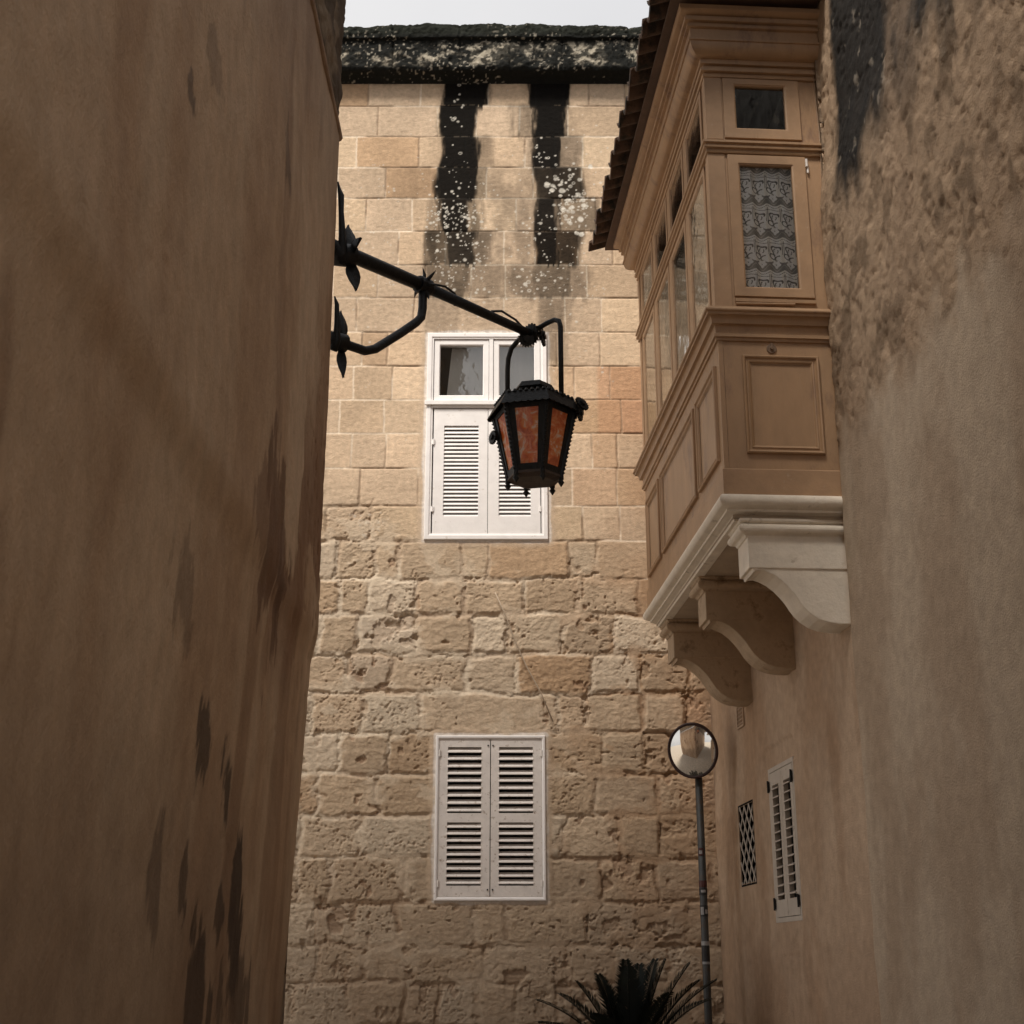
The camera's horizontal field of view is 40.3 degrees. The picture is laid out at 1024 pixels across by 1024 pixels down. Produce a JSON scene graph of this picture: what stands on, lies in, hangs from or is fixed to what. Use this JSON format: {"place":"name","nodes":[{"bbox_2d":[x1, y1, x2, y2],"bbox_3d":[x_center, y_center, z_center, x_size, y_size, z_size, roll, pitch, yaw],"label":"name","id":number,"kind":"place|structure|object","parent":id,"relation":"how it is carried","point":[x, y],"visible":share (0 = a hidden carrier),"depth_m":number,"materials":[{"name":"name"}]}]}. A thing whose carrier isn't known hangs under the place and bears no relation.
{"place":"outdoors","nodes":[
{"label":"outdoors","id":0,"kind":"place"},
{"bbox_2d":[0,0,345,1023],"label":"plaster house","id":1,"kind":"structure","parent":0,"point":[168,184],"depth_m":3.13,"materials":[{"name":"paint"}]},
{"bbox_2d":[330,182,545,377],"bbox_3d":[-0.336,-0.855,6.481,0.233,0.901,1.368,-15,-24,39],"label":"lamp bracket","id":2,"kind":"object","parent":1,"relation":"attached to","point":[349,256],"visible":0.98,"depth_m":6.21,"materials":[{"name":"black metal"}]},
{"bbox_2d":[487,317,588,496],"bbox_3d":[0.107,-0.519,6.790,0.469,0.858,0.430,16,-24,-40],"label":"street lantern","id":3,"kind":"object","parent":2,"relation":"hanging from","point":[533,424],"visible":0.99,"depth_m":6.63,"materials":[{"name":"black metal"}]},
{"bbox_2d":[344,0,648,27],"label":"sky","id":4,"kind":"structure","parent":0,"point":[361,13],"materials":[{"name":"white"}]},
{"bbox_2d":[710,75,880,1023],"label":"plaster house","id":5,"kind":"structure","parent":0,"point":[797,941],"depth_m":7.65,"materials":[{"name":"beige paint"}]},
{"bbox_2d":[588,0,850,706],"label":"enclosed balcony","id":6,"kind":"structure","parent":5,"relation":"attached to","point":[707,220],"depth_m":7.58,"materials":[{"name":"brown paint"}]},
{"bbox_2d":[738,799,756,886],"bbox_3d":[1.587,2.100,8.834,0.202,0.510,0.420,1,-18,-4],"label":"window","id":7,"kind":"structure","parent":5,"relation":"in","point":[745,811],"depth_m":8.96,"materials":[{"name":"beige paint"}]},
{"bbox_2d":[767,756,802,922],"bbox_3d":[1.688,1.873,7.940,0.318,0.878,0.578,1,-18,-4],"label":"window","id":8,"kind":"structure","parent":5,"relation":"in","point":[787,902],"depth_m":7.95,"materials":[{"name":"grey paint"}]},
{"label":"street","id":9,"kind":"structure","parent":0,"visible":0},
{"bbox_2d":[284,23,724,1023],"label":"stone house","id":10,"kind":"structure","parent":9,"relation":"on","point":[482,837],"depth_m":10.28,"materials":[{"name":"stone"}]},
{"bbox_2d":[424,333,547,539],"bbox_3d":[-0.195,-0.536,10.888,0.954,1.694,0.454,0,-18,0],"label":"window","id":11,"kind":"structure","parent":10,"relation":"in","point":[467,497],"depth_m":10.69,"materials":[{"name":"white paint"}]},
{"bbox_2d":[433,735,545,900],"bbox_3d":[-0.152,2.206,10.009,0.780,1.142,0.437,0,-18,0],"label":"window","id":12,"kind":"structure","parent":10,"relation":"in","point":[490,795],"depth_m":9.82,"materials":[{"name":"white paint"}]},
{"bbox_2d":[494,592,553,721],"bbox_3d":[0.084,1.045,10.133,0.427,0.961,0.008,0,-18,0],"label":"cable","id":13,"kind":"object","parent":10,"relation":"attached to","point":[522,657],"visible":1,"depth_m":10.13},
{"bbox_2d":[536,957,733,1023],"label":"cycad palm","id":14,"kind":"object","parent":9,"relation":"on","point":[632,997],"visible":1,"depth_m":8.33,"materials":[{"name":"green plant"}]},
{"bbox_2d":[667,722,717,1023],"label":"traffic mirror","id":15,"kind":"object","parent":9,"relation":"on","point":[692,747],"visible":0.98,"depth_m":9.18,"materials":[{"name":"galvanised steel"},{"name":"mirror glass"},{"name":"black plastic"}]},
{"bbox_2d":[815,0,1023,1023],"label":"rough plaster house","id":16,"kind":"structure","parent":9,"relation":"on","point":[921,109],"depth_m":5.62,"materials":[{"name":"beige paint"}]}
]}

